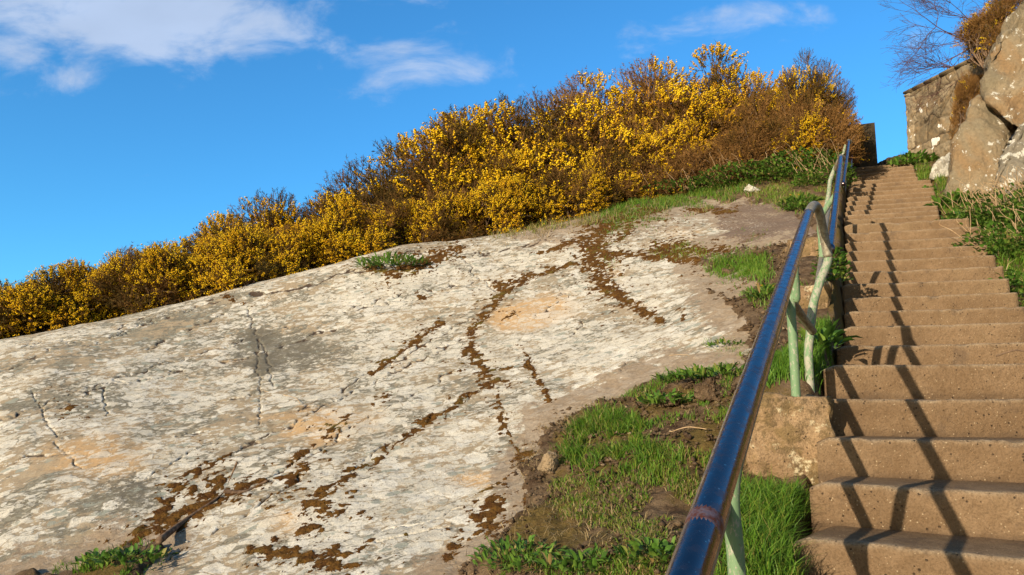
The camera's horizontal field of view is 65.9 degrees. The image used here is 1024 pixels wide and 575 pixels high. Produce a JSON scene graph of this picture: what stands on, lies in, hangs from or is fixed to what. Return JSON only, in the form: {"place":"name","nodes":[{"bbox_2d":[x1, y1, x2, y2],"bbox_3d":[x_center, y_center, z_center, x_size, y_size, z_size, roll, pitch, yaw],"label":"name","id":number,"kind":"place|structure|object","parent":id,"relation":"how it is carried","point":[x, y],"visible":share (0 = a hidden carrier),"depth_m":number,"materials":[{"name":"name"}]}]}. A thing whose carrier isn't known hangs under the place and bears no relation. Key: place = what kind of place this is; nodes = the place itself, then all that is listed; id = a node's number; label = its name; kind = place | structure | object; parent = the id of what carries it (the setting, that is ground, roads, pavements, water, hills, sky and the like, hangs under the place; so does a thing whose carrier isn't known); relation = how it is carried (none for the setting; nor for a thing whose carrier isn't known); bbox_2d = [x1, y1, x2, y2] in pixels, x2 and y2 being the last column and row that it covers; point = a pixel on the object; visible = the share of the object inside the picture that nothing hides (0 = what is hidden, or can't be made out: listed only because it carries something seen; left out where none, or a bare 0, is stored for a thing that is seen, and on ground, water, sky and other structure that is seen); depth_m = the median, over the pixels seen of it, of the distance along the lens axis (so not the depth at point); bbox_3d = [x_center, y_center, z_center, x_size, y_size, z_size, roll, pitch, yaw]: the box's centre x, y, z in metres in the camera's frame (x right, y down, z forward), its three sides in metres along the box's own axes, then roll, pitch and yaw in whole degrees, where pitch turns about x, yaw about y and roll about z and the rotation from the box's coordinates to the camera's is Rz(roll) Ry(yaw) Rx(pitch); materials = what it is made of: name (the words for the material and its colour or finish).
{"place":"outdoors","nodes":[
{"label":"outdoors","id":0,"kind":"place"},
{"bbox_2d":[0,0,1016,287],"label":"sky","id":1,"kind":"structure","parent":0,"point":[122,122],"materials":[{"name":"blue"}]},
{"bbox_2d":[3,155,1023,574],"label":"ground","id":2,"kind":"structure","parent":0,"point":[661,503],"depth_m":3.83,"materials":[{"name":"soil"}]},
{"bbox_2d":[0,295,39,338],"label":"gorse bush","id":3,"kind":"object","parent":2,"relation":"on","point":[8,335],"visible":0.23,"depth_m":9.98,"materials":[{"name":"plant"}]},
{"bbox_2d":[0,278,69,338],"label":"gorse bush","id":4,"kind":"object","parent":2,"relation":"on","point":[5,285],"visible":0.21,"depth_m":9.99,"materials":[{"name":"plant"}]},
{"bbox_2d":[0,261,125,336],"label":"gorse bush","id":5,"kind":"object","parent":2,"relation":"on","point":[17,295],"visible":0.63,"depth_m":10.03,"materials":[{"name":"plant"}]},
{"bbox_2d":[37,257,169,332],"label":"gorse bush","id":6,"kind":"object","parent":2,"relation":"on","point":[79,298],"visible":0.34,"depth_m":10.38,"materials":[{"name":"plant"}]},
{"bbox_2d":[50,537,174,574],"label":"grass","id":7,"kind":"structure","parent":2,"relation":"on","point":[84,567],"depth_m":3.72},
{"bbox_2d":[80,241,215,315],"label":"gorse bush","id":8,"kind":"object","parent":2,"relation":"on","point":[117,263],"visible":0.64,"depth_m":10.42,"materials":[{"name":"plant"}]},
{"bbox_2d":[122,240,258,310],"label":"gorse bush","id":9,"kind":"object","parent":2,"relation":"on","point":[153,255],"visible":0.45,"depth_m":10.64,"materials":[{"name":"plant"}]},
{"bbox_2d":[154,201,311,255],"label":"gorse bush","id":10,"kind":"object","parent":2,"relation":"on","point":[219,220],"visible":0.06,"depth_m":13.35,"materials":[{"name":"plant"}]},
{"bbox_2d":[163,233,304,297],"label":"gorse bush","id":11,"kind":"object","parent":2,"relation":"on","point":[208,243],"visible":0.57,"depth_m":10.80,"materials":[{"name":"yellow plant"}]},
{"bbox_2d":[181,187,320,254],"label":"gorse bush","id":12,"kind":"object","parent":2,"relation":"on","point":[274,218],"visible":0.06,"depth_m":13.01,"materials":[{"name":"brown plant"}]},
{"bbox_2d":[205,222,343,286],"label":"gorse bush","id":13,"kind":"object","parent":2,"relation":"on","point":[237,237],"visible":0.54,"depth_m":11.01,"materials":[{"name":"yellow plant"}]},
{"bbox_2d":[247,211,376,276],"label":"gorse bush","id":14,"kind":"object","parent":2,"relation":"on","point":[295,230],"visible":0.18,"depth_m":11.34,"materials":[{"name":"yellow plant"}]},
{"bbox_2d":[261,190,369,232],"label":"gorse bush","id":15,"kind":"object","parent":2,"relation":"on","point":[314,214],"visible":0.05,"depth_m":13.18,"materials":[{"name":"yellow plant"}]},
{"bbox_2d":[296,196,417,266],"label":"gorse bush","id":16,"kind":"object","parent":2,"relation":"on","point":[346,209],"visible":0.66,"depth_m":11.38,"materials":[{"name":"yellow plant"}]},
{"bbox_2d":[293,156,461,225],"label":"gorse bush","id":17,"kind":"object","parent":2,"relation":"on","point":[366,180],"visible":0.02,"depth_m":13.93,"materials":[{"name":"plant"}]},
{"bbox_2d":[299,117,496,228],"bbox_3d":[-1.414,-1.181,14.518,4.855,3.879,4.318,4,-9,-22],"label":"gorse bush","id":18,"kind":"object","parent":2,"relation":"on","point":[390,149],"visible":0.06,"depth_m":13.57,"materials":[{"name":"plant"}]},
{"bbox_2d":[364,187,434,244],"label":"gorse bush","id":19,"kind":"object","parent":2,"relation":"on","point":[396,193],"visible":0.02,"depth_m":12.79,"materials":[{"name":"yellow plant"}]},
{"bbox_2d":[345,195,469,252],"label":"gorse bush","id":20,"kind":"object","parent":2,"relation":"on","point":[431,234],"visible":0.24,"depth_m":11.83,"materials":[{"name":"yellow plant"}]},
{"bbox_2d":[388,185,494,244],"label":"gorse bush","id":21,"kind":"object","parent":2,"relation":"on","point":[419,217],"visible":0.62,"depth_m":11.98,"materials":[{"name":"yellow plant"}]},
{"bbox_2d":[358,99,534,221],"bbox_3d":[-0.533,-1.475,14.878,4.473,4.018,5.029,-2,-9,12],"label":"gorse bush","id":22,"kind":"object","parent":2,"relation":"on","point":[437,134],"visible":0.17,"depth_m":13.36,"materials":[{"name":"plant"}]},
{"bbox_2d":[396,169,499,243],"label":"gorse bush","id":23,"kind":"object","parent":2,"relation":"on","point":[442,190],"visible":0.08,"depth_m":12.79,"materials":[{"name":"yellow plant"}]},
{"bbox_2d":[0,168,916,574],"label":"rock slope","id":24,"kind":"structure","parent":2,"relation":"on","point":[160,386],"depth_m":6.06,"materials":[{"name":"stone"}]},
{"bbox_2d":[69,543,178,567],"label":"leafy weed","id":25,"kind":"object","parent":24,"relation":"on","point":[121,556],"visible":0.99,"depth_m":3.68,"materials":[{"name":"green plant"}]},
{"bbox_2d":[355,250,430,268],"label":"leafy weed","id":26,"kind":"object","parent":24,"relation":"on","point":[394,260],"visible":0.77,"depth_m":9.94,"materials":[{"name":"green plant"}]},
{"bbox_2d":[36,199,750,574],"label":"moss","id":27,"kind":"object","parent":24,"relation":"on","point":[166,521],"visible":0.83,"depth_m":5.43,"materials":[{"name":"plant"}]},
{"bbox_2d":[155,462,267,543],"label":"fallen branch","id":28,"kind":"object","parent":27,"relation":"on","point":[164,536],"visible":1,"depth_m":4.26,"materials":[{"name":"brown wood"}]},
{"bbox_2d":[491,360,742,574],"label":"grass","id":29,"kind":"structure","parent":24,"relation":"on","point":[615,424],"depth_m":3.58,"materials":[{"name":"plant"}]},
{"bbox_2d":[440,179,811,574],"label":"dead grass","id":30,"kind":"structure","parent":24,"relation":"on","point":[551,518],"depth_m":3.49,"materials":[{"name":"plant"}]},
{"bbox_2d":[487,174,842,270],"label":"grass","id":31,"kind":"structure","parent":24,"relation":"on","point":[672,199],"depth_m":11.83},
{"bbox_2d":[703,336,745,346],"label":"leafy weed","id":32,"kind":"object","parent":24,"relation":"on","point":[713,343],"visible":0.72,"depth_m":5.35,"materials":[{"name":"green plant"}]},
{"bbox_2d":[419,177,546,241],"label":"gorse bush","id":33,"kind":"object","parent":2,"relation":"on","point":[465,210],"visible":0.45,"depth_m":12.07,"materials":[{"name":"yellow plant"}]},
{"bbox_2d":[436,149,568,234],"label":"gorse bush","id":34,"kind":"object","parent":2,"relation":"on","point":[519,157],"visible":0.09,"depth_m":12.82,"materials":[{"name":"plant"}]},
{"bbox_2d":[466,532,570,572],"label":"leafy weed","id":35,"kind":"object","parent":2,"relation":"on","point":[517,547],"visible":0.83,"depth_m":2.88,"materials":[{"name":"green plant"}]},
{"bbox_2d":[470,173,579,236],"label":"gorse bush","id":36,"kind":"object","parent":2,"relation":"on","point":[550,203],"visible":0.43,"depth_m":12.25,"materials":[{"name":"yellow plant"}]},
{"bbox_2d":[427,85,623,224],"bbox_3d":[0.170,-1.838,14.825,4.484,4.211,5.096,8,-12,-43],"label":"gorse bush","id":37,"kind":"object","parent":2,"relation":"on","point":[503,140],"visible":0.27,"depth_m":13.70,"materials":[{"name":"plant"}]},
{"bbox_2d":[537,451,558,473],"bbox_3d":[0.180,0.878,3.958,0.111,0.116,0.102,6,-10,-32],"label":"stone","id":38,"kind":"object","parent":2,"relation":"on","point":[548,458],"visible":0.98,"depth_m":3.92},
{"bbox_2d":[507,141,617,208],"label":"gorse bush","id":39,"kind":"object","parent":2,"relation":"on","point":[561,144],"visible":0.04,"depth_m":13.55,"materials":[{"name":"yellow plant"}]},
{"bbox_2d":[522,165,613,222],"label":"gorse bush","id":40,"kind":"object","parent":2,"relation":"on","point":[591,195],"visible":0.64,"depth_m":12.37,"materials":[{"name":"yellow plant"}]},
{"bbox_2d":[531,542,618,573],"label":"leafy weed","id":41,"kind":"object","parent":2,"relation":"on","point":[551,560],"visible":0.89,"depth_m":2.69,"materials":[{"name":"green plant"}]},
{"bbox_2d":[512,87,666,211],"bbox_3d":[1.274,-1.824,15.252,4.336,3.716,5.041,2,-9,-13],"label":"gorse bush","id":42,"kind":"object","parent":2,"relation":"on","point":[621,129],"visible":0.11,"depth_m":13.87,"materials":[{"name":"plant"}]},
{"bbox_2d":[548,124,664,207],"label":"gorse bush","id":43,"kind":"object","parent":2,"relation":"on","point":[578,151],"visible":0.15,"depth_m":13.44,"materials":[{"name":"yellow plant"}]},
{"bbox_2d":[567,149,660,211],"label":"gorse bush","id":44,"kind":"object","parent":2,"relation":"on","point":[628,181],"visible":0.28,"depth_m":12.92,"materials":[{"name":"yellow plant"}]},
{"bbox_2d":[533,66,709,192],"bbox_3d":[2.309,-2.260,15.640,4.806,4.120,5.588,-6,-11,36],"label":"gorse bush","id":45,"kind":"object","parent":2,"relation":"on","point":[612,97],"visible":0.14,"depth_m":14.56,"materials":[{"name":"plant"}]},
{"bbox_2d":[458,233,801,574],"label":"soil crumbs","id":46,"kind":"object","parent":2,"relation":"on","point":[678,523],"visible":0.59,"depth_m":3.84,"materials":[{"name":"soil"}]},
{"bbox_2d":[592,110,694,201],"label":"gorse bush","id":47,"kind":"object","parent":2,"relation":"on","point":[655,145],"visible":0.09,"depth_m":13.77,"materials":[{"name":"plant"}]},
{"bbox_2d":[610,535,676,564],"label":"leafy weed","id":48,"kind":"object","parent":2,"relation":"on","point":[637,544],"visible":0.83,"depth_m":2.59,"materials":[{"name":"green plant"}]},
{"bbox_2d":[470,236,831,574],"bbox_3d":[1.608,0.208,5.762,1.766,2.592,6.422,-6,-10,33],"label":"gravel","id":49,"kind":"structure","parent":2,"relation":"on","point":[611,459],"depth_m":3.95,"materials":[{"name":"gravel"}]},
{"bbox_2d":[611,148,696,201],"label":"gorse bush","id":50,"kind":"object","parent":2,"relation":"on","point":[672,191],"visible":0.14,"depth_m":13.26,"materials":[{"name":"yellow plant"}]},
{"bbox_2d":[593,53,734,191],"bbox_3d":[3.339,-2.541,15.972,4.738,4.061,5.509,-2,-9,15],"label":"gorse bush","id":51,"kind":"object","parent":2,"relation":"on","point":[668,86],"visible":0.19,"depth_m":14.75,"materials":[{"name":"plant"}]},
{"bbox_2d":[636,387,694,404],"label":"leafy weed","id":52,"kind":"object","parent":2,"relation":"on","point":[652,399],"visible":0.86,"depth_m":4.34,"materials":[{"name":"green plant"}]},
{"bbox_2d":[658,395,680,407],"bbox_3d":[0.876,0.629,4.372,0.134,0.072,0.115,0,-9,0],"label":"soil clod","id":53,"kind":"object","parent":2,"relation":"on","point":[666,403],"visible":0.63,"depth_m":4.34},
{"bbox_2d":[629,144,730,197],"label":"gorse bush","id":54,"kind":"object","parent":2,"relation":"on","point":[676,160],"visible":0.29,"depth_m":13.22,"materials":[{"name":"yellow plant"}]},
{"bbox_2d":[651,368,708,380],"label":"leafy weed","id":55,"kind":"object","parent":2,"relation":"on","point":[669,376],"visible":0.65,"depth_m":4.71,"materials":[{"name":"green plant"}]},
{"bbox_2d":[632,107,735,191],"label":"gorse bush","id":56,"kind":"object","parent":2,"relation":"on","point":[671,133],"visible":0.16,"depth_m":14.03,"materials":[{"name":"plant"}]},
{"bbox_2d":[641,164,737,194],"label":"undergrowth","id":57,"kind":"object","parent":2,"relation":"on","point":[692,188],"visible":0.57,"depth_m":12.70,"materials":[{"name":"green plant"}]},
{"bbox_2d":[675,361,745,377],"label":"leafy weed","id":58,"kind":"object","parent":2,"relation":"on","point":[698,371],"visible":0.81,"depth_m":4.43,"materials":[{"name":"green plant"}]},
{"bbox_2d":[694,377,726,401],"bbox_3d":[1.087,0.570,4.200,0.236,0.184,0.128,-1,-9,10],"label":"soil clod","id":59,"kind":"object","parent":2,"relation":"on","point":[709,389],"visible":0.94,"depth_m":4.18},
{"bbox_2d":[615,41,809,148],"bbox_3d":[4.206,-2.843,15.941,5.117,3.938,4.949,5,-10,-29],"label":"gorse bush","id":60,"kind":"object","parent":2,"relation":"on","point":[717,51],"visible":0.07,"depth_m":15.46,"materials":[{"name":"plant"}]},
{"bbox_2d":[671,98,772,175],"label":"gorse bush","id":61,"kind":"object","parent":2,"relation":"on","point":[683,127],"visible":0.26,"depth_m":14.00,"materials":[{"name":"plant"}]},
{"bbox_2d":[674,139,771,188],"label":"gorse bush","id":62,"kind":"object","parent":2,"relation":"on","point":[729,156],"visible":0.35,"depth_m":13.08,"materials":[{"name":"plant"}]},
{"bbox_2d":[647,227,841,393],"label":"grass","id":63,"kind":"structure","parent":2,"relation":"on","point":[780,363],"depth_m":6.01,"materials":[{"name":"plant"}]},
{"bbox_2d":[692,149,797,186],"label":"undergrowth","id":64,"kind":"object","parent":2,"relation":"on","point":[741,169],"visible":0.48,"depth_m":12.54,"materials":[{"name":"green plant"}]},
{"bbox_2d":[737,319,754,331],"bbox_3d":[1.670,0.273,5.591,0.138,0.102,0.159,6,-11,-36],"label":"soil clod","id":65,"kind":"object","parent":2,"relation":"on","point":[744,327],"visible":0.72,"depth_m":5.55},
{"bbox_2d":[691,116,821,184],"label":"gorse bush","id":66,"kind":"object","parent":2,"relation":"on","point":[745,137],"visible":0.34,"depth_m":12.94,"materials":[{"name":"plant"}]},
{"bbox_2d":[683,471,830,574],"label":"grass","id":67,"kind":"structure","parent":2,"relation":"on","point":[768,511],"depth_m":2.83,"materials":[{"name":"plant"}]},
{"bbox_2d":[739,282,775,299],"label":"dandelion plant","id":68,"kind":"object","parent":2,"relation":"on","point":[767,289],"visible":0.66,"depth_m":5.99,"materials":[{"name":"green plant"}]},
{"bbox_2d":[703,87,813,166],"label":"gorse bush","id":69,"kind":"object","parent":2,"relation":"on","point":[748,111],"visible":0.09,"depth_m":13.97,"materials":[{"name":"plant"}]},
{"bbox_2d":[752,246,772,256],"bbox_3d":[2.503,-0.356,7.915,0.227,0.144,0.178,5,-10,-28],"label":"soil clod","id":70,"kind":"object","parent":2,"relation":"on","point":[760,251],"visible":0.66,"depth_m":7.86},
{"bbox_2d":[692,59,861,137],"bbox_3d":[5.111,-3.001,15.774,4.390,3.236,3.775,6,-10,-32],"label":"gorse bush","id":71,"kind":"object","parent":2,"relation":"on","point":[756,80],"visible":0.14,"depth_m":15.24,"materials":[{"name":"plant"}]},
{"bbox_2d":[740,108,839,173],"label":"gorse bush","id":72,"kind":"object","parent":2,"relation":"on","point":[783,133],"visible":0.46,"depth_m":12.84,"materials":[{"name":"plant"}]},
{"bbox_2d":[784,201,807,210],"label":"leafy weed","id":73,"kind":"object","parent":2,"relation":"on","point":[792,206],"visible":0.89,"depth_m":10.13,"materials":[{"name":"green plant"}]},
{"bbox_2d":[737,142,856,185],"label":"undergrowth","id":74,"kind":"object","parent":2,"relation":"on","point":[808,152],"visible":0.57,"depth_m":11.90,"materials":[{"name":"green plant"}]},
{"bbox_2d":[776,192,824,207],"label":"low plant","id":75,"kind":"object","parent":2,"relation":"on","point":[800,198],"visible":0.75,"depth_m":10.25,"materials":[{"name":"green plant"}]},
{"bbox_2d":[757,47,864,163],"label":"gorse bush","id":76,"kind":"object","parent":2,"relation":"on","point":[822,87],"visible":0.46,"depth_m":13.64,"materials":[{"name":"plant"}]},
{"bbox_2d":[770,88,870,171],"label":"gorse bush","id":77,"kind":"object","parent":2,"relation":"on","point":[845,126],"visible":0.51,"depth_m":12.98,"materials":[{"name":"plant"}]},
{"bbox_2d":[786,142,858,187],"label":"undergrowth","id":78,"kind":"object","parent":2,"relation":"on","point":[816,175],"visible":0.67,"depth_m":11.46,"materials":[{"name":"green plant"}]},
{"bbox_2d":[797,318,862,348],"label":"dock plant","id":79,"kind":"object","parent":2,"relation":"on","point":[829,332],"visible":0.78,"depth_m":4.64,"materials":[{"name":"green plant"}]},
{"bbox_2d":[810,246,854,281],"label":"leafy weed","id":80,"kind":"object","parent":2,"relation":"on","point":[842,256],"visible":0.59,"depth_m":6.10,"materials":[{"name":"green plant"}]},
{"bbox_2d":[745,163,1023,574],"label":"concrete staircase","id":81,"kind":"structure","parent":2,"relation":"on","point":[899,444],"depth_m":3.56,"materials":[{"name":"concrete"}]},
{"bbox_2d":[665,201,832,574],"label":"handrail","id":82,"kind":"object","parent":81,"relation":"on","point":[713,516],"visible":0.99,"depth_m":1.57,"materials":[{"name":"metal"}]},
{"bbox_2d":[814,154,845,324],"bbox_3d":[2.534,-0.502,6.356,0.268,2.245,4.137,-4,-10,25],"label":"handrail","id":83,"kind":"object","parent":81,"relation":"on","point":[833,200],"visible":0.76,"depth_m":6.07,"materials":[{"name":"metal"}]},
{"bbox_2d":[839,139,851,199],"bbox_3d":[4.437,-1.521,10.604,0.195,1.760,2.830,-4,-10,26],"label":"handrail","id":84,"kind":"object","parent":81,"relation":"attached to","point":[845,162],"visible":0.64,"depth_m":10.48,"materials":[{"name":"metal"}]},
{"bbox_2d":[852,122,877,168],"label":"stone pillar","id":85,"kind":"structure","parent":81,"relation":"on","point":[870,143],"depth_m":14.93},
{"bbox_2d":[885,149,939,167],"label":"leafy weed","id":86,"kind":"object","parent":2,"relation":"on","point":[913,158],"visible":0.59,"depth_m":14.00,"materials":[{"name":"green plant"}]},
{"bbox_2d":[929,152,949,179],"bbox_3d":[6.999,-1.896,12.671,0.362,0.573,1.118,-7,-11,40],"label":"boulder","id":87,"kind":"object","parent":2,"relation":"on","point":[940,166],"visible":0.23,"depth_m":12.32,"materials":[{"name":"stone"}]},
{"bbox_2d":[903,49,987,158],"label":"stone wall","id":88,"kind":"structure","parent":2,"relation":"on","point":[932,136],"depth_m":14.17,"materials":[{"name":"stone"}]},
{"bbox_2d":[888,29,959,88],"bbox_3d":[7.737,-4.264,14.528,1.699,1.087,1.074,-7,-11,38],"label":"bare tree","id":89,"kind":"object","parent":88,"relation":"on","point":[914,62],"visible":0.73,"depth_m":14.58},
{"bbox_2d":[947,69,979,139],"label":"gorse bush","id":90,"kind":"object","parent":88,"relation":"on","point":[957,107],"visible":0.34,"depth_m":13.08,"materials":[{"name":"plant"}]},
{"bbox_2d":[953,72,983,103],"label":"gorse bush","id":91,"kind":"object","parent":88,"relation":"on","point":[958,91],"visible":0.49,"depth_m":12.87,"materials":[{"name":"brown plant"}]},
{"bbox_2d":[923,188,993,211],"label":"leafy weed","id":92,"kind":"object","parent":2,"relation":"on","point":[955,195],"visible":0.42,"depth_m":10.00,"materials":[{"name":"green plant"}]},
{"bbox_2d":[936,172,1023,228],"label":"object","id":93,"kind":"object","parent":2,"relation":"on","point":[988,203],"visible":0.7,"depth_m":8.66,"materials":[{"name":"green plant"}]},
{"bbox_2d":[944,94,1017,200],"bbox_3d":[6.800,-1.957,11.445,1.062,2.232,2.118,-6,-11,35],"label":"rock outcrop","id":94,"kind":"object","parent":2,"relation":"on","point":[981,137],"visible":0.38,"depth_m":10.71,"materials":[{"name":"stone"}]},
{"bbox_2d":[939,200,1023,256],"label":"bramble","id":95,"kind":"object","parent":2,"relation":"on","point":[1000,240],"visible":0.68,"depth_m":7.61,"materials":[{"name":"green plant"}]},
{"bbox_2d":[959,207,1018,226],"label":"bramble","id":96,"kind":"object","parent":2,"relation":"on","point":[980,220],"visible":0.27,"depth_m":8.85,"materials":[{"name":"green plant"}]},
{"bbox_2d":[965,164,1023,208],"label":"bramble","id":97,"kind":"object","parent":2,"relation":"on","point":[1010,188],"visible":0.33,"depth_m":9.56,"materials":[{"name":"green plant"}]},
{"bbox_2d":[979,0,1023,126],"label":"rock outcrop","id":98,"kind":"object","parent":2,"relation":"on","point":[1001,91],"visible":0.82,"depth_m":10.81,"materials":[{"name":"stone"}]},
{"bbox_2d":[950,0,1018,70],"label":"gorse bush","id":99,"kind":"object","parent":98,"relation":"on","point":[990,32],"visible":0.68,"depth_m":12.36,"materials":[{"name":"brown plant"}]},
{"bbox_2d":[961,0,1022,61],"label":"gorse bush","id":100,"kind":"object","parent":98,"relation":"on","point":[1010,1],"visible":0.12,"depth_m":12.57,"materials":[{"name":"plant"}]},
{"bbox_2d":[986,123,1023,207],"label":"rock outcrop","id":101,"kind":"object","parent":2,"relation":"on","point":[1013,154],"visible":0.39,"depth_m":10.20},
{"bbox_2d":[988,269,1023,298],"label":"bramble","id":102,"kind":"object","parent":2,"relation":"on","point":[1014,281],"visible":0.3,"depth_m":6.69,"materials":[{"name":"green plant"}]},
{"bbox_2d":[879,0,987,123],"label":"bare tree","id":103,"kind":"object","parent":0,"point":[934,12],"visible":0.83,"depth_m":13.97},
{"bbox_2d":[899,152,1023,306],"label":"grass","id":104,"kind":"structure","parent":0,"point":[1009,260],"depth_m":8.53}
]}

